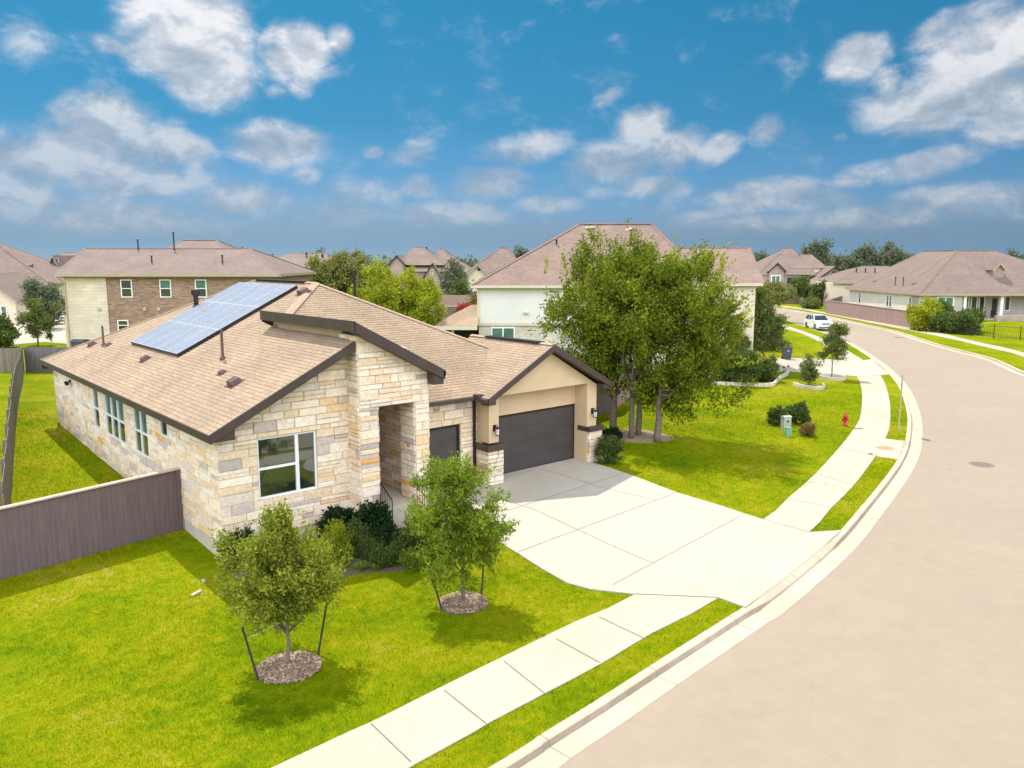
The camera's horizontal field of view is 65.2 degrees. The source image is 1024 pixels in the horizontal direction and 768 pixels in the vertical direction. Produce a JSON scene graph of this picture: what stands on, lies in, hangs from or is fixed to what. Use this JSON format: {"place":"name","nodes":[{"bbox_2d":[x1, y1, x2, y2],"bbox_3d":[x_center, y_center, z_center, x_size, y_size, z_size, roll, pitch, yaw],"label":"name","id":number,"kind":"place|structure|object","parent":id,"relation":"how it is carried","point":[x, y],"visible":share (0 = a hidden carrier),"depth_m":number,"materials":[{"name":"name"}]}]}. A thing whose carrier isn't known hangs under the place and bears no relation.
{"place":"outdoors","nodes":[
{"label":"outdoors","id":0,"kind":"place"},
{"bbox_2d":[11,322,66,344],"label":"side street","id":1,"kind":"structure","parent":0,"point":[59,333],"depth_m":83.43,"materials":[{"name":"concrete"}]},
{"bbox_2d":[278,252,337,278],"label":"grey house","id":2,"kind":"structure","parent":0,"point":[300,259],"depth_m":110.61,"materials":[{"name":"paint"}]},
{"bbox_2d":[388,247,471,307],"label":"gabled house","id":3,"kind":"structure","parent":0,"point":[426,261],"depth_m":129.54,"materials":[{"name":"brick"}]},
{"bbox_2d":[0,288,907,767],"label":"lawn","id":4,"kind":"structure","parent":0,"point":[38,390],"depth_m":17.69,"materials":[{"name":"plant"}]},
{"bbox_2d":[0,312,22,347],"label":"distant tree","id":5,"kind":"object","parent":4,"relation":"on","point":[9,332],"visible":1,"depth_m":71.90,"materials":[{"name":"green plant"}]},
{"bbox_2d":[0,347,23,506],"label":"side fence","id":6,"kind":"object","parent":4,"relation":"on","point":[8,443],"visible":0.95,"depth_m":29.93,"materials":[{"name":"wood"}]},
{"bbox_2d":[0,348,24,371],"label":"back fence","id":7,"kind":"object","parent":4,"relation":"on","point":[8,358],"visible":0.7,"depth_m":57.18,"materials":[{"name":"wood"}]},
{"bbox_2d":[0,272,61,323],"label":"cream house","id":8,"kind":"structure","parent":4,"relation":"on","point":[10,295],"depth_m":100.75,"materials":[{"name":"paint"}]},
{"bbox_2d":[0,243,64,313],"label":"gable house","id":9,"kind":"structure","parent":4,"relation":"on","point":[12,259],"depth_m":114.42,"materials":[{"name":"beige paint"}]},
{"bbox_2d":[14,295,62,345],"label":"tree","id":10,"kind":"object","parent":4,"relation":"on","point":[43,322],"visible":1,"depth_m":73.64,"materials":[{"name":"green plant"}]},
{"bbox_2d":[18,276,64,328],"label":"distant tree","id":11,"kind":"object","parent":4,"relation":"on","point":[33,288],"visible":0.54,"depth_m":90.82,"materials":[{"name":"green plant"}]},
{"bbox_2d":[24,347,70,371],"bbox_3d":[-30.340,-1.735,57.279,9.000,1.850,0.170,0,9,0],"label":"back fence","id":12,"kind":"object","parent":4,"relation":"on","point":[33,356],"visible":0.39,"depth_m":57.15,"materials":[{"name":"wood"}]},
{"bbox_2d":[49,252,77,266],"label":"gable house","id":13,"kind":"structure","parent":4,"relation":"on","point":[62,259],"depth_m":122.08,"materials":[{"name":"brown paint"}]},
{"bbox_2d":[0,467,183,579],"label":"privacy fence","id":14,"kind":"object","parent":4,"relation":"on","point":[49,531],"visible":1,"depth_m":21.71,"materials":[{"name":"wood"}]},
{"bbox_2d":[53,232,316,346],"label":"brick house","id":15,"kind":"structure","parent":4,"relation":"on","point":[110,290],"depth_m":65.91,"materials":[{"name":"beige brick"}]},
{"bbox_2d":[120,279,132,297],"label":"window","id":16,"kind":"structure","parent":15,"relation":"in","point":[125,284],"depth_m":65.60,"materials":[{"name":"glass"}]},
{"bbox_2d":[159,279,171,297],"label":"window","id":17,"kind":"structure","parent":15,"relation":"in","point":[164,284],"depth_m":65.60,"materials":[{"name":"glass"}]},
{"bbox_2d":[195,279,206,297],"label":"window","id":18,"kind":"structure","parent":15,"relation":"in","point":[200,284],"depth_m":65.57,"materials":[{"name":"glass"}]},
{"bbox_2d":[255,656,314,682],"bbox_3d":[-4.427,5.607,15.845,1.316,0.100,1.286,-8,12,-40],"label":"mulch ring","id":19,"kind":"object","parent":4,"relation":"on","point":[266,670],"visible":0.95,"depth_m":15.67,"materials":[{"name":"wood"}]},
{"bbox_2d":[241,627,258,679],"bbox_3d":[-5.042,5.209,15.421,0.385,1.105,0.044,4,10,22],"label":"stake","id":20,"kind":"object","parent":19,"relation":"on","point":[250,654],"visible":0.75,"depth_m":15.41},
{"bbox_2d":[209,497,353,664],"bbox_3d":[-4.502,3.965,15.782,2.676,3.486,2.916,5,10,29],"label":"young oak","id":21,"kind":"object","parent":19,"relation":"on","point":[260,593],"visible":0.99,"depth_m":15.41,"materials":[{"name":"green plant"}]},
{"bbox_2d":[256,649,322,684],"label":"wood chips","id":22,"kind":"object","parent":19,"relation":"on","point":[309,661],"visible":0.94,"depth_m":15.76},
{"bbox_2d":[232,539,418,587],"bbox_3d":[-4.809,4.679,21.182,4.594,0.295,4.001,-8,12,-40],"label":"planting bed","id":23,"kind":"object","parent":4,"relation":"on","point":[395,568],"visible":0.1,"depth_m":20.67,"materials":[{"name":"soil"}]},
{"bbox_2d":[214,522,254,566],"bbox_3d":[-7.195,4.287,21.163,1.207,1.107,1.274,-8,12,-40],"label":"corner shrub","id":24,"kind":"object","parent":23,"relation":"on","point":[247,531],"visible":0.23,"depth_m":21.04,"materials":[{"name":"green plant"}]},
{"bbox_2d":[305,516,357,554],"bbox_3d":[-4.740,4.118,21.338,1.323,1.322,1.169,-8,12,-40],"label":"feathery shrub","id":25,"kind":"object","parent":23,"relation":"on","point":[335,534],"visible":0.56,"depth_m":21.27,"materials":[{"name":"green plant"}]},
{"bbox_2d":[316,539,353,567],"bbox_3d":[-4.781,4.466,20.699,1.079,0.890,1.329,3,10,21],"label":"bed shrub","id":26,"kind":"object","parent":23,"relation":"on","point":[342,552],"visible":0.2,"depth_m":20.77,"materials":[{"name":"green plant"}]},
{"bbox_2d":[314,504,362,537],"bbox_3d":[-4.779,3.897,22.681,1.582,1.183,1.310,0,9,-3],"label":"entrance shrub","id":27,"kind":"object","parent":23,"relation":"on","point":[337,512],"visible":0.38,"depth_m":22.45,"materials":[{"name":"green plant"}]},
{"bbox_2d":[342,516,374,547],"bbox_3d":[-4.300,4.105,21.939,1.221,1.032,1.109,-8,12,-40],"label":"bed shrub","id":28,"kind":"object","parent":23,"relation":"on","point":[357,526],"visible":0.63,"depth_m":21.87,"materials":[{"name":"green plant"}]},
{"bbox_2d":[351,534,386,560],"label":"shrub","id":29,"kind":"object","parent":23,"relation":"on","point":[364,546],"visible":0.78,"depth_m":21.37,"materials":[{"name":"green plant"}]},
{"bbox_2d":[350,497,396,532],"bbox_3d":[-3.892,3.834,22.642,1.310,1.194,1.128,-1,9,-8],"label":"entrance shrub","id":30,"kind":"object","parent":23,"relation":"on","point":[373,514],"visible":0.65,"depth_m":22.40,"materials":[{"name":"green plant"}]},
{"bbox_2d":[367,540,400,567],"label":"bed shrub","id":31,"kind":"object","parent":23,"relation":"on","point":[380,556],"visible":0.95,"depth_m":20.76,"materials":[{"name":"green plant"}]},
{"bbox_2d":[370,520,401,546],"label":"bed shrub","id":32,"kind":"object","parent":23,"relation":"on","point":[386,530],"visible":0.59,"depth_m":21.73,"materials":[{"name":"green plant"}]},
{"bbox_2d":[389,526,423,551],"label":"bed shrub","id":33,"kind":"object","parent":23,"relation":"on","point":[410,540],"visible":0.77,"depth_m":21.62,"materials":[{"name":"green plant"}]},
{"bbox_2d":[396,546,428,572],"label":"shrub","id":34,"kind":"object","parent":23,"relation":"on","point":[412,562],"visible":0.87,"depth_m":20.52,"materials":[{"name":"green plant"}]},
{"bbox_2d":[40,270,613,556],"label":"stone house","id":35,"kind":"structure","parent":4,"relation":"on","point":[239,404],"depth_m":25.62,"materials":[{"name":"stone"}]},
{"bbox_2d":[92,389,100,429],"bbox_3d":[-15.638,0.917,30.157,0.060,1.520,0.800,-8,12,-40],"label":"window","id":36,"kind":"structure","parent":35,"relation":"in","point":[95,397],"depth_m":30.29,"materials":[{"name":"white plastic"}]},
{"bbox_2d":[104,395,112,436],"bbox_3d":[-14.539,1.115,28.889,0.060,1.520,0.820,-8,12,-40],"label":"window","id":37,"kind":"structure","parent":35,"relation":"in","point":[106,398],"depth_m":29.00,"materials":[{"name":"glass"}]},
{"bbox_2d":[110,397,119,440],"bbox_3d":[-14.005,1.211,28.274,0.060,1.520,0.820,-8,12,-40],"label":"window","id":38,"kind":"structure","parent":35,"relation":"in","point":[114,413],"depth_m":28.39,"materials":[{"name":"glass"}]},
{"bbox_2d":[117,401,125,444],"bbox_3d":[-13.472,1.308,27.658,0.060,1.520,0.820,-8,12,-40],"label":"window","id":39,"kind":"structure","parent":35,"relation":"in","point":[122,437],"depth_m":27.79,"materials":[{"name":"glass"}]},
{"bbox_2d":[133,408,142,454],"bbox_3d":[-12.252,1.527,26.251,0.060,1.520,0.730,-8,12,-40],"label":"window","id":40,"kind":"structure","parent":35,"relation":"in","point":[136,414],"depth_m":26.36,"materials":[{"name":"glass"}]},
{"bbox_2d":[139,411,149,458],"bbox_3d":[-11.777,1.613,25.704,0.060,1.520,0.730,-8,12,-40],"label":"window","id":41,"kind":"structure","parent":35,"relation":"in","point":[143,419],"depth_m":25.81,"materials":[{"name":"glass"}]},
{"bbox_2d":[257,430,317,499],"bbox_3d":[-6.267,2.229,22.307,1.750,1.710,0.062,-8,12,-40],"label":"window","id":42,"kind":"structure","parent":35,"relation":"in","point":[287,464],"depth_m":22.31,"materials":[{"name":"glass"}]},
{"bbox_2d":[429,424,459,488],"bbox_3d":[-2.425,2.478,26.970,1.560,2.120,0.100,-8,12,-40],"label":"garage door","id":43,"kind":"structure","parent":35,"relation":"in","point":[444,439],"depth_m":27.01,"materials":[{"name":"brown metal"}]},
{"bbox_2d":[499,404,574,473],"bbox_3d":[0.937,2.011,29.731,3.910,2.190,0.100,-8,12,-40],"label":"garage door","id":44,"kind":"structure","parent":35,"relation":"in","point":[534,438],"depth_m":29.73,"materials":[{"name":"grey metal"}]},
{"bbox_2d":[304,245,375,294],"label":"olive tree","id":45,"kind":"object","parent":4,"relation":"on","point":[334,273],"visible":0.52,"depth_m":89.97,"materials":[{"name":"green plant"}]},
{"bbox_2d":[344,255,447,325],"bbox_3d":[-8.405,-5.167,58.235,7.478,8.414,7.632,0,9,0],"label":"lime tree","id":46,"kind":"object","parent":4,"relation":"on","point":[391,293],"visible":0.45,"depth_m":56.18,"materials":[{"name":"green plant"}]},
{"bbox_2d":[433,295,472,305],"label":"distant fence","id":47,"kind":"object","parent":4,"relation":"on","point":[451,300],"visible":0.16,"depth_m":91.58,"materials":[{"name":"wood"}]},
{"bbox_2d":[435,256,470,294],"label":"distant tree","id":48,"kind":"object","parent":4,"relation":"on","point":[455,270],"visible":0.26,"depth_m":110.75,"materials":[{"name":"green plant"}]},
{"bbox_2d":[447,277,475,294],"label":"distant tree","id":49,"kind":"object","parent":4,"relation":"on","point":[460,287],"visible":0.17,"depth_m":98.67,"materials":[{"name":"green plant"}]},
{"bbox_2d":[442,601,487,614],"bbox_3d":[-1.145,5.114,18.723,1.205,0.100,1.168,-8,12,-40],"label":"mulch ring","id":50,"kind":"object","parent":4,"relation":"on","point":[458,607],"visible":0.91,"depth_m":18.43,"materials":[{"name":"wood"}]},
{"bbox_2d":[397,448,520,599],"bbox_3d":[-1.379,3.377,18.611,2.766,3.695,3.092,-8,12,-40],"label":"young oak","id":51,"kind":"object","parent":50,"relation":"on","point":[461,528],"visible":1,"depth_m":18.24,"materials":[{"name":"green plant"}]},
{"bbox_2d":[438,590,488,614],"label":"wood chips","id":52,"kind":"object","parent":50,"relation":"on","point":[472,598],"visible":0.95,"depth_m":18.65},
{"bbox_2d":[465,247,515,285],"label":"tan house","id":53,"kind":"structure","parent":4,"relation":"on","point":[499,257],"depth_m":120.26,"materials":[{"name":"brick"}]},
{"bbox_2d":[434,223,764,379],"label":"white house","id":54,"kind":"structure","parent":4,"relation":"on","point":[511,296],"depth_m":58.09,"materials":[{"name":"paint"}]},
{"bbox_2d":[491,327,514,337],"bbox_3d":[-0.655,-3.598,58.151,1.744,1.093,0.060,0,9,0],"label":"window","id":55,"kind":"structure","parent":54,"relation":"in","point":[495,331],"depth_m":58.13,"materials":[{"name":"white plastic"}]},
{"bbox_2d":[596,388,610,415],"bbox_3d":[2.807,1.003,37.491,0.170,1.962,8.427,6,11,34],"label":"garage fence","id":56,"kind":"object","parent":4,"relation":"on","point":[603,406],"visible":0.04,"depth_m":40.03,"materials":[{"name":"wood"}]},
{"bbox_2d":[593,433,625,464],"bbox_3d":[3.758,2.439,30.356,1.287,1.271,1.210,-8,12,-40],"label":"garage shrub","id":57,"kind":"object","parent":4,"relation":"on","point":[609,449],"visible":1,"depth_m":30.16,"materials":[{"name":"green plant"}]},
{"bbox_2d":[602,425,623,440],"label":"garage shrub","id":58,"kind":"object","parent":4,"relation":"on","point":[617,432],"visible":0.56,"depth_m":33.60,"materials":[{"name":"green plant"}]},
{"bbox_2d":[619,429,673,442],"bbox_3d":[5.363,2.258,35.215,3.485,0.050,3.413,-8,12,-40],"label":"mulch ring","id":59,"kind":"object","parent":4,"relation":"on","point":[646,436],"visible":0.42,"depth_m":34.72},
{"bbox_2d":[525,224,657,428],"bbox_3d":[3.291,-2.366,35.565,5.025,9.213,5.394,-8,12,-40],"label":"elm tree","id":60,"kind":"object","parent":59,"relation":"on","point":[569,306],"visible":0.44,"depth_m":34.87,"materials":[{"name":"green plant"}]},
{"bbox_2d":[572,234,692,438],"bbox_3d":[5.061,-1.945,34.097,5.021,8.847,6.774,0,9,2],"label":"elm tree","id":61,"kind":"object","parent":59,"relation":"on","point":[634,330],"visible":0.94,"depth_m":33.39,"materials":[{"name":"green plant"}]},
{"bbox_2d":[542,218,768,435],"bbox_3d":[6.370,-2.603,35.912,10.038,9.586,5.229,0,9,1],"label":"elm tree","id":62,"kind":"object","parent":59,"relation":"on","point":[638,429],"visible":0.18,"depth_m":35.03,"materials":[{"name":"green plant"}]},
{"bbox_2d":[632,238,759,442],"bbox_3d":[7.791,-1.783,33.737,6.033,8.676,5.801,-8,12,-40],"label":"elm tree","id":63,"kind":"object","parent":59,"relation":"on","point":[681,374],"visible":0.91,"depth_m":33.54,"materials":[{"name":"green plant"}]},
{"bbox_2d":[712,348,739,381],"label":"bed shrub","id":64,"kind":"object","parent":4,"relation":"on","point":[725,372],"visible":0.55,"depth_m":51.52,"materials":[{"name":"green plant"}]},
{"bbox_2d":[727,327,752,350],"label":"bed shrub","id":65,"kind":"object","parent":4,"relation":"on","point":[746,341],"visible":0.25,"depth_m":56.32,"materials":[{"name":"green plant"}]},
{"bbox_2d":[726,343,764,385],"bbox_3d":[15.130,-1.263,51.660,2.925,2.664,2.183,-18,20,-63],"label":"bed shrub","id":66,"kind":"object","parent":4,"relation":"on","point":[749,372],"visible":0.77,"depth_m":51.08,"materials":[{"name":"green plant"}]},
{"bbox_2d":[716,367,788,386],"bbox_3d":[17.433,-0.400,53.817,10.255,0.260,3.108,-8,12,-43],"label":"bed edging","id":67,"kind":"object","parent":4,"relation":"on","point":[779,378],"visible":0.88,"depth_m":51.16,"materials":[{"name":"stone"}]},
{"bbox_2d":[754,287,767,328],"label":"crepe tree","id":68,"kind":"object","parent":4,"relation":"on","point":[757,320],"visible":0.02,"depth_m":58.42,"materials":[{"name":"green plant"}]},
{"bbox_2d":[755,351,781,381],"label":"bed shrub","id":69,"kind":"object","parent":4,"relation":"on","point":[771,368],"visible":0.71,"depth_m":52.52,"materials":[{"name":"green plant"}]},
{"bbox_2d":[746,296,792,355],"bbox_3d":[18.064,-4.164,59.193,5.443,6.149,4.418,-8,12,-40],"label":"crepe tree","id":70,"kind":"object","parent":4,"relation":"on","point":[763,337],"visible":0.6,"depth_m":58.45,"materials":[{"name":"green plant"}]},
{"bbox_2d":[756,279,798,308],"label":"verge tree","id":71,"kind":"object","parent":4,"relation":"on","point":[774,289],"visible":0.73,"depth_m":101.92,"materials":[{"name":"green plant"}]},
{"bbox_2d":[766,404,791,426],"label":"pedestal shrub","id":72,"kind":"object","parent":4,"relation":"on","point":[774,414],"visible":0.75,"depth_m":38.59,"materials":[{"name":"green plant"}]},
{"bbox_2d":[780,415,791,430],"bbox_3d":[12.902,1.839,37.670,0.422,0.736,0.365,-2,9,-14],"label":"utility pedestal","id":73,"kind":"object","parent":4,"relation":"on","point":[785,420],"visible":0.94,"depth_m":37.54,"materials":[{"name":"grey metal"}]},
{"bbox_2d":[785,400,811,423],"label":"pedestal shrub","id":74,"kind":"object","parent":4,"relation":"on","point":[799,412],"visible":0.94,"depth_m":38.92,"materials":[{"name":"green plant"}]},
{"bbox_2d":[797,422,816,436],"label":"pedestal shrub","id":75,"kind":"object","parent":4,"relation":"on","point":[806,429],"visible":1,"depth_m":36.32,"materials":[{"name":"brown plant"}]},
{"bbox_2d":[793,382,824,389],"bbox_3d":[18.740,0.151,50.294,1.857,0.260,1.634,2,9,11],"label":"bed edging","id":76,"kind":"object","parent":4,"relation":"on","point":[820,387],"visible":1,"depth_m":49.82,"materials":[{"name":"stone"}]},
{"bbox_2d":[819,373,845,380],"bbox_3d":[21.658,-0.462,54.215,1.918,0.260,1.985,-8,12,-40],"label":"bed edging","id":77,"kind":"object","parent":4,"relation":"on","point":[834,377],"visible":0.87,"depth_m":53.69,"materials":[{"name":"stone"}]},
{"bbox_2d":[0,0,1023,260],"label":"sky","id":78,"kind":"structure","parent":0,"point":[463,128],"materials":[{"name":"blue"}]},
{"bbox_2d":[272,325,890,767],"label":"sidewalk","id":79,"kind":"structure","parent":0,"point":[416,731],"depth_m":16.02,"materials":[{"name":"concrete"}]},
{"bbox_2d":[430,458,840,607],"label":"driveway","id":80,"kind":"structure","parent":0,"point":[589,525],"depth_m":23.00,"materials":[{"name":"concrete"}]},
{"bbox_2d":[559,309,1023,767],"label":"road","id":81,"kind":"structure","parent":0,"point":[894,638],"depth_m":17.08,"materials":[{"name":"asphalt"}]},
{"bbox_2d":[489,320,922,767],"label":"kerb","id":82,"kind":"structure","parent":81,"relation":"on","point":[560,744],"depth_m":17.20,"materials":[{"name":"concrete"}]},
{"bbox_2d":[804,314,832,329],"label":"parked suv","id":83,"kind":"object","parent":81,"relation":"on","point":[816,321],"visible":0.81,"depth_m":92.48,"materials":[{"name":"white paint"}]},
{"bbox_2d":[774,307,1023,375],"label":"kerb","id":84,"kind":"structure","parent":81,"relation":"on","point":[1006,366],"depth_m":74.80,"materials":[{"name":"concrete"}]},
{"bbox_2d":[765,357,888,376],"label":"driveway","id":85,"kind":"structure","parent":0,"point":[868,367],"depth_m":59.49,"materials":[{"name":"concrete"}]},
{"bbox_2d":[876,439,905,459],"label":"pavement","id":86,"kind":"structure","parent":0,"point":[898,447],"depth_m":33.75,"materials":[{"name":"concrete"}]},
{"bbox_2d":[773,303,1023,370],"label":"lawn","id":87,"kind":"structure","parent":0,"point":[1015,360],"depth_m":81.53,"materials":[{"name":"plant"}]},
{"bbox_2d":[241,247,904,276],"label":"woods","id":88,"kind":"object","parent":87,"relation":"on","point":[471,262],"depth_m":327.18,"materials":[{"name":"plant"}]},
{"bbox_2d":[755,248,840,302],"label":"brick house","id":89,"kind":"structure","parent":87,"relation":"on","point":[785,265],"depth_m":147.55,"materials":[{"name":"brick"}]},
{"bbox_2d":[787,275,810,302],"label":"verge tree","id":90,"kind":"object","parent":87,"relation":"on","point":[802,288],"visible":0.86,"depth_m":142.88,"materials":[{"name":"green plant"}]},
{"bbox_2d":[797,295,822,308],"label":"shrub","id":91,"kind":"object","parent":87,"relation":"on","point":[812,303],"visible":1,"depth_m":130.04,"materials":[{"name":"green plant"}]},
{"bbox_2d":[799,236,835,265],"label":"distant tree","id":92,"kind":"object","parent":87,"relation":"on","point":[817,250],"visible":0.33,"depth_m":195.71,"materials":[{"name":"green plant"}]},
{"bbox_2d":[808,279,826,305],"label":"tree","id":93,"kind":"object","parent":87,"relation":"on","point":[818,289],"visible":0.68,"depth_m":136.53,"materials":[{"name":"green plant"}]},
{"bbox_2d":[799,266,888,306],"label":"tan house","id":94,"kind":"structure","parent":87,"relation":"on","point":[837,283],"depth_m":136.32,"materials":[{"name":"beige paint"}]},
{"bbox_2d":[829,252,863,270],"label":"distant tree","id":95,"kind":"object","parent":87,"relation":"on","point":[841,264],"visible":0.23,"depth_m":204.99,"materials":[{"name":"green plant"}]},
{"bbox_2d":[845,239,882,268],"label":"distant tree","id":96,"kind":"object","parent":87,"relation":"on","point":[865,255],"visible":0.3,"depth_m":205.44,"materials":[{"name":"green plant"}]},
{"bbox_2d":[826,300,918,328],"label":"street fence","id":97,"kind":"object","parent":87,"relation":"on","point":[891,316],"visible":0.83,"depth_m":104.86,"materials":[{"name":"brick"}]},
{"bbox_2d":[871,237,907,266],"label":"distant tree","id":98,"kind":"object","parent":87,"relation":"on","point":[890,257],"visible":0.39,"depth_m":204.19,"materials":[{"name":"green plant"}]},
{"bbox_2d":[901,295,944,330],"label":"yard bush","id":99,"kind":"object","parent":87,"relation":"on","point":[918,314],"visible":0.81,"depth_m":89.80,"materials":[{"name":"green plant"}]},
{"bbox_2d":[919,310,956,332],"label":"yard bush","id":100,"kind":"object","parent":87,"relation":"on","point":[936,326],"visible":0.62,"depth_m":88.14,"materials":[{"name":"green plant"}]},
{"bbox_2d":[940,308,984,334],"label":"yard bush","id":101,"kind":"object","parent":87,"relation":"on","point":[964,317],"visible":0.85,"depth_m":85.94,"materials":[{"name":"green plant"}]},
{"bbox_2d":[957,306,987,331],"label":"yard bush","id":102,"kind":"object","parent":87,"relation":"on","point":[979,312],"visible":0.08,"depth_m":88.64,"materials":[{"name":"green plant"}]},
{"bbox_2d":[941,320,1023,339],"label":"iron fence","id":103,"kind":"object","parent":87,"relation":"on","point":[972,324],"visible":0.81,"depth_m":82.11,"materials":[{"name":"metal"}]},
{"bbox_2d":[776,305,1023,356],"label":"sidewalk","id":104,"kind":"structure","parent":0,"point":[1019,353],"depth_m":84.46,"materials":[{"name":"concrete"}]},
{"bbox_2d":[845,250,1023,321],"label":"porch house","id":105,"kind":"structure","parent":0,"point":[990,280],"depth_m":109.23,"materials":[{"name":"paint"}]},
{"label":"planting bed","id":106,"kind":"structure","parent":0,"visible":0},
{"bbox_2d":[813,321,851,376],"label":"street tree","id":107,"kind":"object","parent":106,"relation":"on","point":[834,342],"visible":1,"depth_m":53.45,"materials":[{"name":"green plant"}]},
{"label":"planting bed","id":108,"kind":"structure","parent":0,"visible":0},
{"bbox_2d":[798,352,822,385],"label":"flowering shrub","id":109,"kind":"object","parent":108,"relation":"on","point":[808,373],"visible":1,"depth_m":50.56,"materials":[{"name":"green plant"}]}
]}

